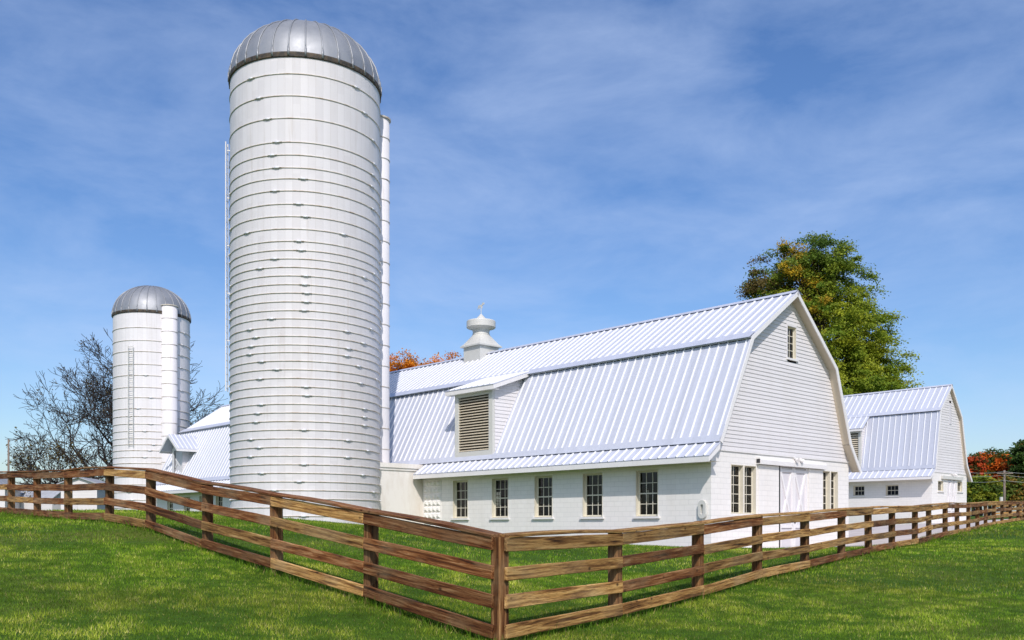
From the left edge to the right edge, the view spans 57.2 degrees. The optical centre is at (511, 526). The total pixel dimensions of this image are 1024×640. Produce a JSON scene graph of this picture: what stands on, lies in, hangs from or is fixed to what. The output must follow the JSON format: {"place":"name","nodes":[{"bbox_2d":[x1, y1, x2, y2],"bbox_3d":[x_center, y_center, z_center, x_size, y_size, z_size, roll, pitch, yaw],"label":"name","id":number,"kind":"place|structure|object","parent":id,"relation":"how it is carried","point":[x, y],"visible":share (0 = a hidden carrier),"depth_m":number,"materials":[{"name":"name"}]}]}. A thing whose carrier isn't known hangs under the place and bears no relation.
{"place":"outdoors","nodes":[
{"label":"outdoors","id":0,"kind":"place"},
{"bbox_2d":[0,509,1023,639],"bbox_3d":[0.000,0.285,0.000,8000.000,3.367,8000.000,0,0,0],"label":"ground","id":1,"kind":"structure","parent":0,"point":[222,540],"depth_m":13.02,"materials":[{"name":"green plant"}]},
{"bbox_2d":[7,439,9,506],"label":"utility pole","id":2,"kind":"object","parent":1,"relation":"on","point":[8,463],"visible":0.55,"depth_m":65.95,"materials":[{"name":"brown wood"}]},
{"bbox_2d":[0,479,23,507],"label":"shed","id":3,"kind":"structure","parent":1,"relation":"on","point":[4,493],"depth_m":83.32,"materials":[{"name":"paint"}]},
{"bbox_2d":[20,491,60,510],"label":"shed","id":4,"kind":"structure","parent":1,"relation":"on","point":[51,494],"depth_m":85.40,"materials":[{"name":"paint"}]},
{"bbox_2d":[57,477,104,509],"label":"shed","id":5,"kind":"structure","parent":1,"relation":"on","point":[89,493],"depth_m":78.06,"materials":[{"name":"paint"}]},
{"bbox_2d":[5,329,227,496],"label":"bare tree","id":6,"kind":"object","parent":1,"relation":"on","point":[59,450],"visible":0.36,"depth_m":88.80,"materials":[{"name":"brown plant"}]},
{"bbox_2d":[111,285,190,509],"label":"silo","id":7,"kind":"object","parent":1,"relation":"on","point":[151,368],"visible":0.7,"depth_m":71.50,"materials":[{"name":"metal"}]},
{"bbox_2d":[0,466,508,639],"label":"fence","id":8,"kind":"object","parent":1,"relation":"on","point":[373,546],"visible":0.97,"depth_m":12.88,"materials":[{"name":"brown wood"}]},
{"bbox_2d":[225,19,390,524],"bbox_3d":[-9.650,-11.300,44.499,7.310,24.400,7.121,0,0,0],"label":"silo","id":9,"kind":"object","parent":1,"relation":"on","point":[309,267],"visible":0.98,"depth_m":41.52,"materials":[{"name":"metal"}]},
{"bbox_2d":[390,348,460,371],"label":"deciduous tree","id":10,"kind":"object","parent":1,"relation":"on","point":[409,363],"visible":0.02,"depth_m":97.56,"materials":[{"name":"orange plant"}]},
{"bbox_2d":[156,290,861,547],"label":"barn","id":11,"kind":"structure","parent":1,"relation":"on","point":[730,410],"depth_m":39.59,"materials":[{"name":"paint"}]},
{"bbox_2d":[167,501,172,510],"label":"window","id":12,"kind":"structure","parent":11,"relation":"in","point":[169,505],"depth_m":68.46,"materials":[{"name":"clear glass"}]},
{"bbox_2d":[184,497,189,510],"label":"window","id":13,"kind":"structure","parent":11,"relation":"in","point":[185,508],"depth_m":66.44,"materials":[{"name":"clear glass"}]},
{"bbox_2d":[216,496,222,505],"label":"window","id":14,"kind":"structure","parent":11,"relation":"in","point":[219,500],"depth_m":62.87,"materials":[{"name":"clear glass"}]},
{"bbox_2d":[450,480,468,519],"bbox_3d":[-2.412,-1.250,44.587,0.290,1.876,1.286,0,0,-43],"label":"window","id":15,"kind":"structure","parent":11,"relation":"in","point":[460,487],"depth_m":44.78,"materials":[{"name":"clear glass"}]},
{"bbox_2d":[489,478,509,519],"bbox_3d":[-0.505,-1.250,42.579,0.290,1.876,1.286,0,0,-44],"label":"window","id":16,"kind":"structure","parent":11,"relation":"in","point":[499,485],"depth_m":42.76,"materials":[{"name":"clear glass"}]},
{"bbox_2d":[531,475,553,518],"bbox_3d":[1.395,-1.250,40.576,0.290,1.876,1.286,0,0,-43],"label":"window","id":17,"kind":"structure","parent":11,"relation":"in","point":[542,484],"depth_m":40.76,"materials":[{"name":"clear glass"}]},
{"bbox_2d":[579,473,603,518],"bbox_3d":[3.343,-1.250,38.523,0.290,1.876,1.286,0,0,-43],"label":"window","id":18,"kind":"structure","parent":11,"relation":"in","point":[592,482],"depth_m":38.69,"materials":[{"name":"clear glass"}]},
{"bbox_2d":[632,470,659,518],"bbox_3d":[5.277,-1.250,36.485,0.290,1.876,1.286,0,0,-43],"label":"window","id":19,"kind":"structure","parent":11,"relation":"in","point":[646,480],"depth_m":36.65,"materials":[{"name":"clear glass"}]},
{"bbox_2d":[731,464,743,513],"bbox_3d":[8.443,-1.410,35.539,0.836,1.856,0.212,0,0,-43],"label":"window","id":20,"kind":"structure","parent":11,"relation":"in","point":[737,471],"depth_m":35.75,"materials":[{"name":"clear glass"}]},
{"bbox_2d":[744,465,755,513],"bbox_3d":[9.085,-1.410,36.148,0.826,1.856,0.212,0,0,-43],"label":"window","id":21,"kind":"structure","parent":11,"relation":"in","point":[749,471],"depth_m":36.35,"materials":[{"name":"beige glass"}]},
{"bbox_2d":[780,467,795,547],"bbox_3d":[11.122,-0.680,37.988,1.180,3.400,0.125,0,0,-44],"label":"door","id":22,"kind":"structure","parent":11,"relation":"in","point":[786,474],"depth_m":37.99,"materials":[{"name":"paint"}]},
{"bbox_2d":[786,326,798,361],"bbox_3d":[11.353,-7.430,38.196,0.876,1.376,0.220,0,0,-44],"label":"window","id":23,"kind":"structure","parent":11,"relation":"in","point":[791,330],"depth_m":38.39,"materials":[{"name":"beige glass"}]},
{"bbox_2d":[794,468,806,546],"bbox_3d":[11.865,-0.680,38.708,1.072,3.400,0.104,0,0,-44],"label":"door","id":24,"kind":"structure","parent":11,"relation":"in","point":[800,475],"depth_m":38.65,"materials":[{"name":"paint"}]},
{"bbox_2d":[823,471,829,508],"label":"window","id":25,"kind":"structure","parent":11,"relation":"in","point":[826,474],"depth_m":40.40,"materials":[{"name":"beige glass"}]},
{"bbox_2d":[831,471,837,511],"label":"window","id":26,"kind":"structure","parent":11,"relation":"in","point":[834,475],"depth_m":40.89,"materials":[{"name":"beige glass"}]},
{"bbox_2d":[500,501,1023,638],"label":"fence","id":27,"kind":"object","parent":1,"relation":"on","point":[615,586],"visible":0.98,"depth_m":14.04,"materials":[{"name":"brown wood"}]},
{"bbox_2d":[734,230,923,394],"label":"deciduous tree","id":28,"kind":"object","parent":1,"relation":"on","point":[861,369],"visible":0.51,"depth_m":90.09,"materials":[{"name":"green plant"}]},
{"bbox_2d":[788,519,1006,547],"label":"concrete yard","id":29,"kind":"structure","parent":1,"relation":"on","point":[859,532],"depth_m":51.93,"materials":[{"name":"grey concrete"}]},
{"bbox_2d":[843,384,972,524],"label":"barn","id":30,"kind":"structure","parent":1,"relation":"on","point":[909,445],"depth_m":76.69,"materials":[{"name":"paint"}]},
{"bbox_2d":[852,486,865,496],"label":"window","id":31,"kind":"structure","parent":30,"relation":"in","point":[858,491],"depth_m":78.55,"materials":[{"name":"white glass"}]},
{"bbox_2d":[884,485,899,496],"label":"window","id":32,"kind":"structure","parent":30,"relation":"in","point":[891,490],"depth_m":76.45,"materials":[{"name":"white glass"}]},
{"bbox_2d":[937,481,944,491],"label":"window","id":33,"kind":"structure","parent":30,"relation":"in","point":[940,483],"depth_m":75.52,"materials":[{"name":"beige glass"}]},
{"bbox_2d":[947,480,951,521],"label":"door","id":34,"kind":"structure","parent":30,"relation":"in","point":[949,482],"depth_m":76.47,"materials":[{"name":"paint"}]},
{"bbox_2d":[952,480,955,521],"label":"door","id":35,"kind":"structure","parent":30,"relation":"in","point":[953,482],"depth_m":77.03,"materials":[{"name":"paint"}]},
{"bbox_2d":[957,481,963,492],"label":"window","id":36,"kind":"structure","parent":30,"relation":"in","point":[959,484],"depth_m":78.15,"materials":[{"name":"beige glass"}]},
{"bbox_2d":[967,455,989,515],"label":"deciduous tree","id":37,"kind":"object","parent":1,"relation":"on","point":[976,464],"visible":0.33,"depth_m":118.04,"materials":[{"name":"red plant"}]},
{"bbox_2d":[967,473,1008,515],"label":"deciduous tree","id":38,"kind":"object","parent":1,"relation":"on","point":[981,489],"visible":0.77,"depth_m":108.57,"materials":[{"name":"green plant"}]},
{"bbox_2d":[967,448,1010,514],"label":"deciduous tree","id":39,"kind":"object","parent":1,"relation":"on","point":[998,452],"depth_m":139.81,"materials":[{"name":"green plant"}]},
{"bbox_2d":[969,447,1013,515],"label":"deciduous tree","id":40,"kind":"object","parent":1,"relation":"on","point":[997,463],"visible":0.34,"depth_m":126.40,"materials":[{"name":"orange plant"}]},
{"bbox_2d":[997,470,1012,511],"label":"utility pole","id":41,"kind":"object","parent":1,"relation":"on","point":[1003,498],"visible":0.68,"depth_m":104.88,"materials":[{"name":"grey wood"}]},
{"bbox_2d":[988,474,1023,513],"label":"deciduous tree","id":42,"kind":"object","parent":1,"relation":"on","point":[1015,491],"visible":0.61,"depth_m":114.48,"materials":[{"name":"green plant"}]},
{"bbox_2d":[996,504,1022,517],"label":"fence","id":43,"kind":"object","parent":1,"relation":"on","point":[1012,511],"visible":0.2,"depth_m":80.15,"materials":[{"name":"brown wood"}]},
{"bbox_2d":[999,439,1023,481],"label":"deciduous tree","id":44,"kind":"object","parent":1,"relation":"on","point":[1016,453],"visible":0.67,"depth_m":121.69,"materials":[{"name":"green plant"}]},
{"bbox_2d":[0,0,1023,515],"label":"sky","id":45,"kind":"structure","parent":0,"point":[563,168],"materials":[{"name":"blue"}]}
]}

